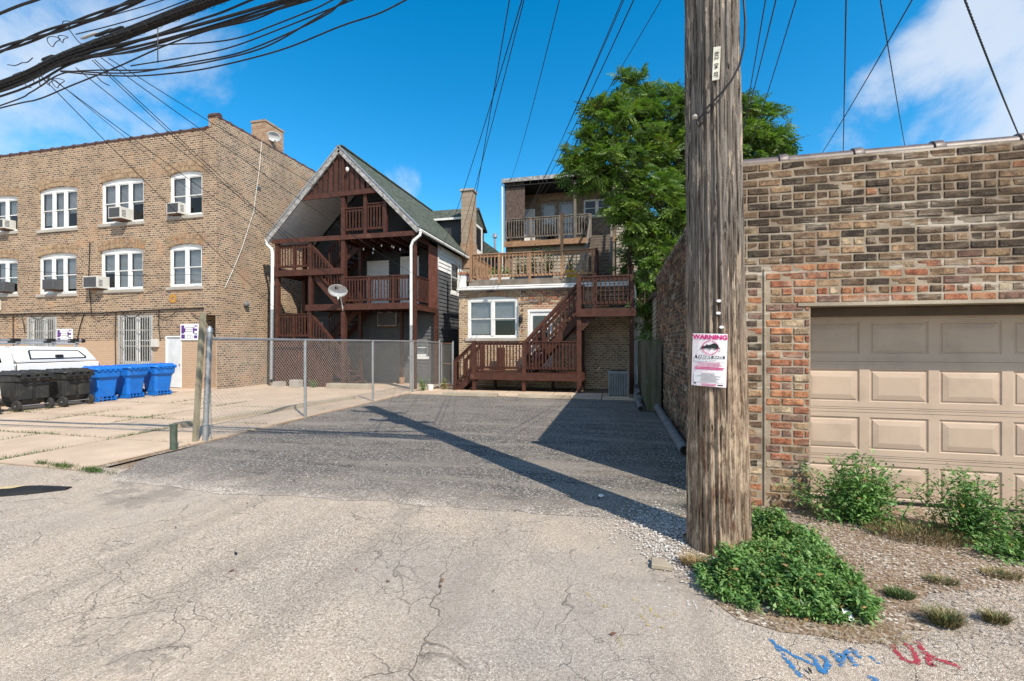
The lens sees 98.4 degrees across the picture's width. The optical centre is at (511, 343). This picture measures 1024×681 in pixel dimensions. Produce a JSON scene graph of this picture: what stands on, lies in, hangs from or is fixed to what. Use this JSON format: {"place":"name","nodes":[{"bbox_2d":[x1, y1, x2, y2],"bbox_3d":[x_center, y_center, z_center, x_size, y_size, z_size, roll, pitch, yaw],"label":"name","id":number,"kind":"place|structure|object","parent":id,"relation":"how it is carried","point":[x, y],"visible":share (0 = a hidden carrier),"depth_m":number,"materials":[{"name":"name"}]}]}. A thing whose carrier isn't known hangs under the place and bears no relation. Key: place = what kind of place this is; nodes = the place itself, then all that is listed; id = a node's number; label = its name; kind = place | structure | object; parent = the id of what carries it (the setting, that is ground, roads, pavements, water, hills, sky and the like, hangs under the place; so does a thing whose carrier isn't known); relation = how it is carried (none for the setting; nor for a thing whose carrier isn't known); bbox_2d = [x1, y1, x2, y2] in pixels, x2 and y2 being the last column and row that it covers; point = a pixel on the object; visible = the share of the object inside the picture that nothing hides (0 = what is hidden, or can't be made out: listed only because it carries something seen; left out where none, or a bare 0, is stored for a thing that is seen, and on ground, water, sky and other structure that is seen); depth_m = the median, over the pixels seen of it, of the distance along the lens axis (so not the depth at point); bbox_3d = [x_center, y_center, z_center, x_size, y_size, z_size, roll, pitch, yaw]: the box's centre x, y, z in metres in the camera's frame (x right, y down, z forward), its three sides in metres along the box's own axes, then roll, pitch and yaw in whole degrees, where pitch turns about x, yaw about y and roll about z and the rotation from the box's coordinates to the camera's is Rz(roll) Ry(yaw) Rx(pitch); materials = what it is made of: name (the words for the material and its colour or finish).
{"place":"outdoors","nodes":[
{"label":"outdoors","id":0,"kind":"place"},
{"bbox_2d":[0,393,254,459],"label":"joint grass","id":1,"kind":"structure","parent":0,"point":[39,451],"depth_m":8.88,"materials":[{"name":"plant"}]},
{"bbox_2d":[0,113,315,388],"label":"brick apartment building","id":2,"kind":"structure","parent":0,"point":[56,203],"depth_m":17.95,"materials":[{"name":"brown brick"}]},
{"bbox_2d":[0,196,18,234],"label":"window","id":3,"kind":"structure","parent":2,"relation":"in","point":[8,204],"depth_m":19.39,"materials":[{"name":"white paint"}]},
{"bbox_2d":[0,258,18,296],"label":"window","id":4,"kind":"structure","parent":2,"relation":"in","point":[7,275],"depth_m":19.38,"materials":[{"name":"white paint"}]},
{"bbox_2d":[31,316,55,346],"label":"window","id":5,"kind":"structure","parent":2,"relation":"in","point":[53,316],"depth_m":19.24,"materials":[{"name":"white paint"}]},
{"bbox_2d":[42,279,62,290],"bbox_3d":[-19.190,-2.440,18.493,0.622,0.460,0.408,0,0,13],"label":"air conditioner","id":6,"kind":"object","parent":2,"relation":"attached to","point":[52,284],"visible":1,"depth_m":18.34,"materials":[{"name":"metal"}]},
{"bbox_2d":[35,253,77,296],"bbox_3d":[-19.053,-2.890,18.814,2.340,1.840,0.620,0,0,13],"label":"window","id":7,"kind":"structure","parent":2,"relation":"in","point":[59,263],"depth_m":18.69,"materials":[{"name":"white paint"}]},
{"bbox_2d":[36,187,77,233],"bbox_3d":[-19.024,-5.640,18.807,2.340,1.900,0.620,0,0,13],"label":"window","id":8,"kind":"structure","parent":2,"relation":"in","point":[59,204],"depth_m":18.73,"materials":[{"name":"white paint"}]},
{"bbox_2d":[83,276,109,289],"bbox_3d":[-16.847,-2.450,17.907,0.752,0.520,0.468,0,0,13],"label":"air conditioner","id":9,"kind":"object","parent":2,"relation":"attached to","point":[96,283],"visible":1,"depth_m":17.73,"materials":[{"name":"metal"}]},
{"bbox_2d":[97,248,143,292],"bbox_3d":[-15.652,-2.950,18.008,2.410,1.800,0.620,0,0,13],"label":"window","id":10,"kind":"structure","parent":2,"relation":"in","point":[121,261],"depth_m":17.89,"materials":[{"name":"white paint"}]},
{"bbox_2d":[108,206,133,221],"bbox_3d":[-15.553,-5.135,17.579,0.622,0.490,0.508,0,0,13],"label":"air conditioner","id":11,"kind":"object","parent":2,"relation":"attached to","point":[120,214],"visible":1,"depth_m":17.41,"materials":[{"name":"metal"}]},
{"bbox_2d":[98,178,144,227],"bbox_3d":[-15.618,-5.690,18.000,2.400,1.920,0.620,0,0,13],"label":"window","id":12,"kind":"structure","parent":2,"relation":"in","point":[127,192],"depth_m":17.93,"materials":[{"name":"white paint"}]},
{"bbox_2d":[117,315,148,364],"bbox_3d":[-14.913,-0.115,17.832,1.810,2.070,0.620,0,0,13],"label":"window","id":13,"kind":"structure","parent":2,"relation":"in","point":[122,315],"depth_m":18.12,"materials":[{"name":"white paint"}]},
{"bbox_2d":[165,336,181,387],"bbox_3d":[-13.117,0.702,17.191,0.790,2.015,0.100,0,0,13],"label":"door","id":14,"kind":"structure","parent":2,"relation":"in","point":[173,344],"depth_m":17.17,"materials":[{"name":"metal"}]},
{"bbox_2d":[167,202,185,215],"bbox_3d":[-12.944,-5.180,17.053,0.602,0.460,0.328,0,0,13],"label":"air conditioner","id":15,"kind":"object","parent":2,"relation":"attached to","point":[179,208],"visible":0.92,"depth_m":16.92,"materials":[{"name":"metal"}]},
{"bbox_2d":[166,244,202,289],"bbox_3d":[-12.534,-2.965,17.268,1.760,1.770,0.620,0,0,13],"label":"window","id":16,"kind":"structure","parent":2,"relation":"in","point":[185,259],"depth_m":17.15,"materials":[{"name":"white paint"}]},
{"bbox_2d":[166,171,203,219],"bbox_3d":[-12.514,-5.730,17.263,1.760,1.840,0.620,0,0,13],"label":"window","id":17,"kind":"structure","parent":2,"relation":"in","point":[179,192],"depth_m":17.17,"materials":[{"name":"white paint"}]},
{"bbox_2d":[180,324,198,339],"bbox_3d":[-12.355,-0.440,16.936,0.860,0.620,0.033,0,0,13],"label":"wall sign","id":18,"kind":"object","parent":2,"relation":"attached to","point":[189,331],"visible":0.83,"depth_m":16.92,"materials":[{"name":"white metal"}]},
{"bbox_2d":[0,402,326,473],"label":"joint grass","id":19,"kind":"structure","parent":0,"point":[90,469],"depth_m":6.30,"materials":[{"name":"plant"}]},
{"bbox_2d":[0,379,641,469],"bbox_3d":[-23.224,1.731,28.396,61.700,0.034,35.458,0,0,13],"label":"concrete yard","id":20,"kind":"structure","parent":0,"point":[93,448],"depth_m":9.93,"materials":[{"name":"concrete"}]},
{"bbox_2d":[0,369,54,411],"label":"wheeled bin","id":21,"kind":"object","parent":20,"relation":"on","point":[19,389],"visible":1,"depth_m":11.31,"materials":[{"name":"black plastic"}]},
{"bbox_2d":[0,346,99,394],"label":"pickup truck","id":22,"kind":"object","parent":20,"relation":"on","point":[25,357],"visible":0.26,"depth_m":12.84,"materials":[{"name":"white paint"}]},
{"bbox_2d":[0,338,85,346],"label":"roof rack","id":23,"kind":"object","parent":22,"relation":"on","point":[50,342],"visible":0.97,"depth_m":13.22,"materials":[{"name":"metal"}]},
{"bbox_2d":[46,368,94,406],"bbox_3d":[-12.440,1.211,12.397,0.946,1.038,0.775,0,0,9],"label":"wheeled bin","id":24,"kind":"object","parent":20,"relation":"on","point":[66,385],"visible":0.94,"depth_m":12.17,"materials":[{"name":"plastic"}]},
{"bbox_2d":[80,365,122,401],"bbox_3d":[-12.356,1.196,13.289,0.854,1.068,0.725,0,0,17],"label":"recycling bin","id":25,"kind":"object","parent":20,"relation":"on","point":[103,381],"visible":0.8,"depth_m":13.11,"materials":[{"name":"blue plastic"}]},
{"bbox_2d":[115,364,149,398],"bbox_3d":[-12.206,1.196,14.098,0.854,1.068,0.725,0,0,9],"label":"recycling bin","id":26,"kind":"object","parent":20,"relation":"on","point":[130,382],"visible":0.81,"depth_m":13.88,"materials":[{"name":"plastic"}]},
{"bbox_2d":[142,363,176,395],"bbox_3d":[-11.927,1.196,14.883,0.854,1.068,0.725,0,0,15],"label":"recycling bin","id":27,"kind":"object","parent":20,"relation":"on","point":[157,379],"visible":0.88,"depth_m":14.66,"materials":[{"name":"plastic"}]},
{"bbox_2d":[169,423,177,451],"bbox_3d":[-5.587,1.560,7.296,0.120,0.481,0.117,0,0,13],"label":"bollard","id":28,"kind":"object","parent":20,"relation":"on","point":[174,436],"visible":0.88,"depth_m":7.26,"materials":[{"name":"metal"}]},
{"bbox_2d":[192,313,205,441],"bbox_3d":[-5.514,0.610,7.788,0.244,2.280,0.070,0,0,13],"label":"wooden post","id":29,"kind":"object","parent":20,"relation":"on","point":[199,376],"visible":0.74,"depth_m":7.76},
{"bbox_2d":[175,395,355,427],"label":"concrete curb","id":30,"kind":"structure","parent":20,"relation":"on","point":[188,423],"depth_m":10.72,"materials":[{"name":"concrete"}]},
{"bbox_2d":[202,326,439,441],"bbox_3d":[-4.223,0.716,12.810,0.251,2.073,10.290,0,0,14],"label":"chain link fence","id":31,"kind":"object","parent":20,"relation":"on","point":[207,402],"visible":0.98,"depth_m":10.29,"materials":[{"name":"metal"}]},
{"bbox_2d":[326,383,371,388],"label":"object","id":32,"kind":"object","parent":20,"relation":"on","point":[356,385],"visible":0.7,"depth_m":16.84,"materials":[{"name":"concrete"}]},
{"bbox_2d":[265,145,497,388],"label":"gabled porch house","id":33,"kind":"structure","parent":20,"relation":"on","point":[425,303],"depth_m":18.61,"materials":[{"name":"brown"}]},
{"bbox_2d":[94,59,376,313],"bbox_3d":[-5.053,-2.247,11.116,0.010,2.325,11.640,0,0,-1],"label":"service wire","id":34,"kind":"object","parent":33,"relation":"attached to","point":[212,169],"visible":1,"depth_m":7.21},
{"bbox_2d":[108,58,441,254],"bbox_3d":[-3.857,-3.561,12.014,0.010,0.399,13.663,0,0,8],"label":"service wire","id":35,"kind":"object","parent":33,"relation":"attached to","point":[253,148],"visible":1,"depth_m":7.41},
{"bbox_2d":[328,284,347,310],"bbox_3d":[-6.642,-1.775,16.953,0.543,0.961,0.653,0,0,42],"label":"satellite dish","id":36,"kind":"object","parent":33,"relation":"attached to","point":[338,291],"visible":1,"depth_m":16.97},
{"bbox_2d":[367,260,388,302],"bbox_3d":[-5.949,-2.645,19.684,1.080,2.070,0.100,0,0,13],"label":"door","id":37,"kind":"structure","parent":33,"relation":"in","point":[374,268],"depth_m":19.67,"materials":[{"name":"white paint"}]},
{"bbox_2d":[377,312,399,326],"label":"window","id":38,"kind":"structure","parent":33,"relation":"attached to","point":[389,319],"depth_m":19.23,"materials":[{"name":"glass"}]},
{"bbox_2d":[400,256,418,303],"bbox_3d":[-4.460,-2.710,19.331,0.880,2.200,0.100,0,0,13],"label":"door","id":39,"kind":"structure","parent":33,"relation":"in","point":[404,261],"depth_m":19.34,"materials":[{"name":"white paint"}]},
{"bbox_2d":[450,260,458,296],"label":"window","id":40,"kind":"structure","parent":33,"relation":"in","point":[454,266],"depth_m":21.45,"materials":[{"name":"white paint"}]},
{"bbox_2d":[484,233,504,273],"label":"distant house","id":41,"kind":"structure","parent":20,"relation":"on","point":[488,248],"depth_m":35.22,"materials":[{"name":"grey"}]},
{"bbox_2d":[453,247,635,394],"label":"timber deck","id":42,"kind":"structure","parent":20,"relation":"on","point":[581,318],"depth_m":15.86,"materials":[{"name":"wood"}]},
{"bbox_2d":[457,266,635,388],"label":"brick rear house","id":43,"kind":"structure","parent":20,"relation":"on","point":[509,310],"depth_m":17.55,"materials":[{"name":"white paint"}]},
{"bbox_2d":[456,0,509,293],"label":"service wire","id":44,"kind":"object","parent":43,"relation":"attached to","point":[489,119],"visible":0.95,"depth_m":6.77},
{"bbox_2d":[465,297,519,340],"bbox_3d":[-0.750,-1.010,18.204,2.280,1.800,0.580,0,0,13],"label":"window","id":45,"kind":"structure","parent":43,"relation":"in","point":[489,318],"depth_m":18.15,"materials":[{"name":"white paint"}]},
{"bbox_2d":[469,212,594,282],"bbox_3d":[1.461,-3.805,20.789,5.130,2.690,6.470,0,0,13],"label":"terrace railing","id":46,"kind":"object","parent":43,"relation":"on","point":[478,268],"visible":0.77,"depth_m":17.72,"materials":[{"name":"brown wood"}]},
{"bbox_2d":[528,309,552,366],"bbox_3d":[1.123,-0.180,17.565,1.000,2.380,0.100,0,0,13],"label":"door","id":47,"kind":"structure","parent":43,"relation":"in","point":[535,316],"depth_m":17.56,"materials":[{"name":"white paint"}]},
{"bbox_2d":[501,170,642,304],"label":"brick flat building","id":48,"kind":"structure","parent":20,"relation":"on","point":[521,196],"depth_m":25.24,"materials":[{"name":"beige"}]},
{"bbox_2d":[541,202,555,239],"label":"window","id":49,"kind":"structure","parent":48,"relation":"in","point":[547,209],"depth_m":26.58,"materials":[{"name":"glass"}]},
{"bbox_2d":[559,201,573,238],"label":"window","id":50,"kind":"structure","parent":48,"relation":"in","point":[567,207],"depth_m":26.32,"materials":[{"name":"glass"}]},
{"bbox_2d":[582,198,609,218],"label":"window","id":51,"kind":"structure","parent":48,"relation":"in","point":[590,206],"depth_m":26.18,"materials":[{"name":"white paint"}]},
{"bbox_2d":[607,370,629,397],"bbox_3d":[3.450,1.288,14.331,0.680,0.863,0.680,0,0,13],"label":"air conditioning condenser","id":52,"kind":"object","parent":20,"relation":"on","point":[618,383],"visible":1,"depth_m":14.04,"materials":[{"name":"metal"}]},
{"bbox_2d":[608,242,666,340],"bbox_3d":[5.949,-1.580,19.252,3.868,6.306,3.751,0,0,-19],"label":"shrub","id":53,"kind":"object","parent":20,"relation":"on","point":[623,270],"visible":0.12,"depth_m":18.74,"materials":[{"name":"green plant"}]},
{"bbox_2d":[625,239,669,347],"bbox_3d":[4.585,-0.896,14.927,1.477,5.294,1.459,0,0,-28],"label":"sapling","id":54,"kind":"object","parent":20,"relation":"on","point":[650,273],"visible":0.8,"depth_m":14.90,"materials":[{"name":"green plant"}]},
{"bbox_2d":[638,339,660,410],"bbox_3d":[4.181,0.819,13.673,0.387,1.863,4.818,0,0,13],"label":"wooden fence","id":55,"kind":"object","parent":20,"relation":"on","point":[649,369],"visible":0.83,"depth_m":11.35,"materials":[{"name":"wood"}]},
{"bbox_2d":[645,292,656,338],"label":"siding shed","id":56,"kind":"structure","parent":20,"relation":"on","point":[652,298],"depth_m":14.15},
{"bbox_2d":[553,61,809,276],"bbox_3d":[6.450,-4.526,16.524,9.826,12.581,4.788,0,0,-5],"label":"tree of heaven","id":57,"kind":"object","parent":20,"relation":"on","point":[658,146],"visible":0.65,"depth_m":15.99,"materials":[{"name":"green plant"}]},
{"bbox_2d":[108,394,686,524],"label":"asphalt parking lot","id":58,"kind":"structure","parent":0,"point":[582,453],"depth_m":6.66,"materials":[{"name":"asphalt"}]},
{"bbox_2d":[442,392,498,396],"bbox_3d":[-1.398,1.680,14.668,1.944,0.120,0.175,0,0,13],"label":"wheel stop","id":59,"kind":"object","parent":58,"relation":"on","point":[475,394],"visible":1,"depth_m":14.60,"materials":[{"name":"concrete"}]},
{"bbox_2d":[517,394,570,398],"bbox_3d":[1.021,1.680,14.099,1.734,0.120,0.182,0,0,13],"label":"wheel stop","id":60,"kind":"object","parent":58,"relation":"on","point":[548,396],"visible":1,"depth_m":14.03,"materials":[{"name":"concrete"}]},
{"bbox_2d":[426,430,762,609],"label":"gravel","id":61,"kind":"structure","parent":58,"relation":"on","point":[665,530],"depth_m":4.15,"materials":[{"name":"gravel"}]},
{"bbox_2d":[654,404,686,455],"bbox_3d":[3.363,1.637,9.787,0.203,0.225,6.006,0,0,13],"label":"downspout pipe","id":62,"kind":"object","parent":58,"relation":"on","point":[680,443],"visible":0.78,"depth_m":8.11,"materials":[{"name":"grey plastic"}]},
{"bbox_2d":[0,463,1023,680],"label":"alley pavement","id":63,"kind":"structure","parent":0,"point":[176,628],"depth_m":2.99,"materials":[{"name":"asphalt"}]},
{"bbox_2d":[0,485,71,496],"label":"speed bump","id":64,"kind":"object","parent":63,"relation":"on","point":[16,490],"visible":1,"depth_m":5.18,"materials":[{"name":"black rubber"}]},
{"bbox_2d":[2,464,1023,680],"bbox_3d":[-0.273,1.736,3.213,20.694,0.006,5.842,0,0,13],"label":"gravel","id":65,"kind":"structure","parent":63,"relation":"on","point":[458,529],"depth_m":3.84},
{"bbox_2d":[651,556,672,570],"bbox_3d":[1.173,1.728,3.472,0.161,0.035,0.148,0,0,13],"label":"broken stone","id":66,"kind":"object","parent":63,"relation":"on","point":[659,564],"visible":1,"depth_m":3.42,"materials":[{"name":"stone"}]},
{"bbox_2d":[768,639,861,676],"bbox_3d":[1.730,1.745,2.449,0.468,0.005,0.298,0,0,4],"label":"paint mark","id":67,"kind":"object","parent":63,"relation":"on","point":[826,665],"visible":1,"depth_m":2.44,"materials":[{"name":"paint"}]},
{"bbox_2d":[890,640,960,668],"bbox_3d":[2.307,1.746,2.497,0.306,0.002,0.249,0,0,13],"label":"paint mark","id":68,"kind":"object","parent":63,"relation":"on","point":[928,658],"visible":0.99,"depth_m":2.46,"materials":[{"name":"paint"}]},
{"bbox_2d":[913,601,975,628],"bbox_3d":[2.671,1.690,2.737,0.323,0.100,0.279,0,0,13],"label":"grass tuft","id":69,"kind":"object","parent":63,"relation":"on","point":[945,618],"visible":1,"depth_m":2.74,"materials":[{"name":"plant"}]},
{"bbox_2d":[976,607,1019,625],"bbox_3d":[3.033,1.704,2.766,0.227,0.071,0.200,0,0,13],"label":"grass tuft","id":70,"kind":"object","parent":63,"relation":"on","point":[995,617],"visible":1,"depth_m":2.76,"materials":[{"name":"plant"}]},
{"bbox_2d":[0,0,1023,252],"label":"sky","id":71,"kind":"structure","parent":0,"point":[407,88],"materials":[{"name":"blue"}]},
{"bbox_2d":[586,499,1023,675],"bbox_3d":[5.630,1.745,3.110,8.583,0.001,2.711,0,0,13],"label":"gravel verge","id":72,"kind":"structure","parent":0,"point":[917,621],"depth_m":3.40,"materials":[{"name":"gravel"}]},
{"bbox_2d":[674,550,709,567],"bbox_3d":[1.442,1.699,3.482,0.301,0.082,0.269,0,0,44],"label":"grass tuft","id":73,"kind":"object","parent":72,"relation":"on","point":[693,561],"visible":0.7,"depth_m":3.51,"materials":[{"name":"plant"}]},
{"bbox_2d":[684,0,751,556],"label":"utility pole","id":74,"kind":"object","parent":72,"relation":"on","point":[718,493],"visible":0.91,"depth_m":3.66,"materials":[{"name":"brown wood"}]},
{"bbox_2d":[0,0,145,53],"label":"cable bundle","id":75,"kind":"object","parent":74,"relation":"attached to","point":[78,22],"visible":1,"depth_m":4.84,"materials":[{"name":"rubber"}]},
{"bbox_2d":[0,0,229,88],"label":"cable bundle","id":76,"kind":"object","parent":74,"relation":"attached to","point":[118,34],"visible":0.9,"depth_m":5.19,"materials":[{"name":"rubber"}]},
{"bbox_2d":[0,0,312,97],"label":"cable bundle","id":77,"kind":"object","parent":76,"relation":"attached to","point":[258,9],"visible":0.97,"depth_m":5.03,"materials":[{"name":"rubber"}]},
{"bbox_2d":[41,76,346,372],"bbox_3d":[-6.013,-0.991,11.343,0.010,4.691,11.692,0,0,-1],"label":"service wire","id":78,"kind":"object","parent":77,"relation":"attached to","point":[167,203],"visible":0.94,"depth_m":7.38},
{"bbox_2d":[101,57,417,276],"bbox_3d":[-4.190,-2.948,10.911,0.010,0.940,11.365,0,0,7],"label":"service wire","id":79,"kind":"object","parent":76,"relation":"attached to","point":[235,154],"visible":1,"depth_m":7.15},
{"bbox_2d":[0,3,287,108],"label":"overhead cable","id":80,"kind":"object","parent":74,"relation":"attached to","point":[142,55],"visible":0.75,"depth_m":5.27,"materials":[{"name":"rubber"}]},
{"bbox_2d":[58,0,253,67],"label":"overhead cable","id":81,"kind":"object","parent":74,"relation":"attached to","point":[213,15],"visible":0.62,"depth_m":5.00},
{"bbox_2d":[0,0,347,105],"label":"overhead cable","id":82,"kind":"object","parent":74,"relation":"attached to","point":[302,26],"visible":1,"depth_m":4.84,"materials":[{"name":"rubber"}]},
{"bbox_2d":[80,0,301,59],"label":"overhead cable","id":83,"kind":"object","parent":74,"relation":"attached to","point":[159,43],"visible":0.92,"depth_m":5.10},
{"bbox_2d":[60,0,343,73],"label":"overhead cable","id":84,"kind":"object","parent":74,"relation":"attached to","point":[326,14],"visible":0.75,"depth_m":4.88,"materials":[{"name":"rubber"}]},
{"bbox_2d":[93,0,332,56],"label":"overhead cable","id":85,"kind":"object","parent":74,"relation":"attached to","point":[219,40],"visible":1,"depth_m":4.74,"materials":[{"name":"rubber"}]},
{"bbox_2d":[60,0,406,76],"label":"overhead cable","id":86,"kind":"object","parent":74,"relation":"attached to","point":[391,7],"visible":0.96,"depth_m":4.74,"materials":[{"name":"rubber"}]},
{"bbox_2d":[130,0,353,65],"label":"overhead cable","id":87,"kind":"object","parent":74,"relation":"attached to","point":[243,42],"visible":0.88,"depth_m":4.83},
{"bbox_2d":[691,333,727,387],"bbox_3d":[1.626,0.135,3.647,0.277,0.446,0.026,0,0,32],"label":"warning sign","id":88,"kind":"object","parent":74,"relation":"attached to","point":[709,360],"visible":1,"depth_m":3.64,"materials":[{"name":"white paper"}]},
{"bbox_2d":[712,46,720,80],"bbox_3d":[1.678,-2.300,3.628,0.066,0.272,0.014,0,0,22],"label":"pole number tag","id":89,"kind":"object","parent":74,"relation":"attached to","point":[716,64],"visible":1,"depth_m":3.62,"materials":[{"name":"white metal"}]},
{"bbox_2d":[691,501,886,628],"bbox_3d":[2.234,1.566,3.489,1.144,0.410,1.949,0,0,42],"label":"weed mat","id":90,"kind":"object","parent":72,"relation":"on","point":[782,549],"visible":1,"depth_m":3.03,"materials":[{"name":"green plant"}]},
{"bbox_2d":[705,595,955,661],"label":"straw litter","id":91,"kind":"object","parent":72,"relation":"on","point":[844,624],"visible":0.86,"depth_m":2.67,"materials":[{"name":"plant"}]},
{"bbox_2d":[775,446,944,533],"bbox_3d":[3.349,1.397,4.378,1.365,0.760,0.811,0,0,13],"label":"tall weed","id":92,"kind":"object","parent":72,"relation":"on","point":[860,490],"visible":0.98,"depth_m":4.29,"materials":[{"name":"green plant"}]},
{"bbox_2d":[833,482,914,527],"bbox_3d":[3.525,1.539,4.348,0.638,0.426,0.562,0,0,-36],"label":"tall weed","id":93,"kind":"object","parent":72,"relation":"on","point":[893,504],"visible":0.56,"depth_m":4.22,"materials":[{"name":"green plant"}]},
{"bbox_2d":[882,584,918,600],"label":"grass tuft","id":94,"kind":"object","parent":72,"relation":"on","point":[896,592],"visible":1,"depth_m":3.04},
{"bbox_2d":[857,514,978,547],"bbox_3d":[3.688,1.690,4.013,0.929,0.100,0.651,0,0,13],"label":"grass tuft","id":95,"kind":"object","parent":72,"relation":"on","point":[927,528],"visible":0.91,"depth_m":3.99,"materials":[{"name":"plant"}]},
{"bbox_2d":[919,572,961,586],"bbox_3d":[3.135,1.720,3.225,0.263,0.040,0.179,0,0,13],"label":"grass tuft","id":96,"kind":"object","parent":72,"relation":"on","point":[947,580],"visible":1,"depth_m":3.23,"materials":[{"name":"plant"}]},
{"bbox_2d":[902,463,1023,547],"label":"tall weed","id":97,"kind":"object","parent":72,"relation":"on","point":[970,515],"visible":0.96,"depth_m":3.93,"materials":[{"name":"green plant"}]},
{"bbox_2d":[956,524,1023,570],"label":"tall weed","id":98,"kind":"object","parent":72,"relation":"on","point":[1004,547],"visible":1,"depth_m":3.62,"materials":[{"name":"green plant"}]},
{"bbox_2d":[977,564,1023,580],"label":"grass tuft","id":99,"kind":"object","parent":72,"relation":"on","point":[1000,572],"visible":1,"depth_m":3.31,"materials":[{"name":"plant"}]},
{"bbox_2d":[977,488,1023,543],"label":"tall weed","id":100,"kind":"object","parent":72,"relation":"on","point":[1010,525],"visible":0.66,"depth_m":3.82,"materials":[{"name":"green plant"}]},
{"bbox_2d":[655,133,1023,513],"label":"brick garage","id":101,"kind":"structure","parent":0,"point":[884,294],"depth_m":4.68,"materials":[{"name":"brick"}]},
{"bbox_2d":[811,315,1023,362],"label":"door section","id":102,"kind":"structure","parent":101,"relation":"in","point":[951,338],"depth_m":4.78,"materials":[{"name":"beige paint"}]},
{"bbox_2d":[811,361,1023,413],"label":"door section","id":103,"kind":"structure","parent":101,"relation":"in","point":[905,386],"depth_m":4.78,"materials":[{"name":"beige paint"}]},
{"bbox_2d":[811,408,1023,464],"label":"door section","id":104,"kind":"structure","parent":101,"relation":"in","point":[993,438],"depth_m":4.78,"materials":[{"name":"beige paint"}]},
{"bbox_2d":[811,455,1023,509],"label":"door section","id":105,"kind":"structure","parent":101,"relation":"in","point":[990,472],"depth_m":4.75,"materials":[{"name":"beige paint"}]},
{"bbox_2d":[843,0,846,150],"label":"service wire","id":106,"kind":"object","parent":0,"point":[844,67],"visible":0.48,"depth_m":5.69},
{"bbox_2d":[964,0,1017,133],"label":"service wire","id":107,"kind":"object","parent":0,"point":[982,45],"visible":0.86,"depth_m":5.07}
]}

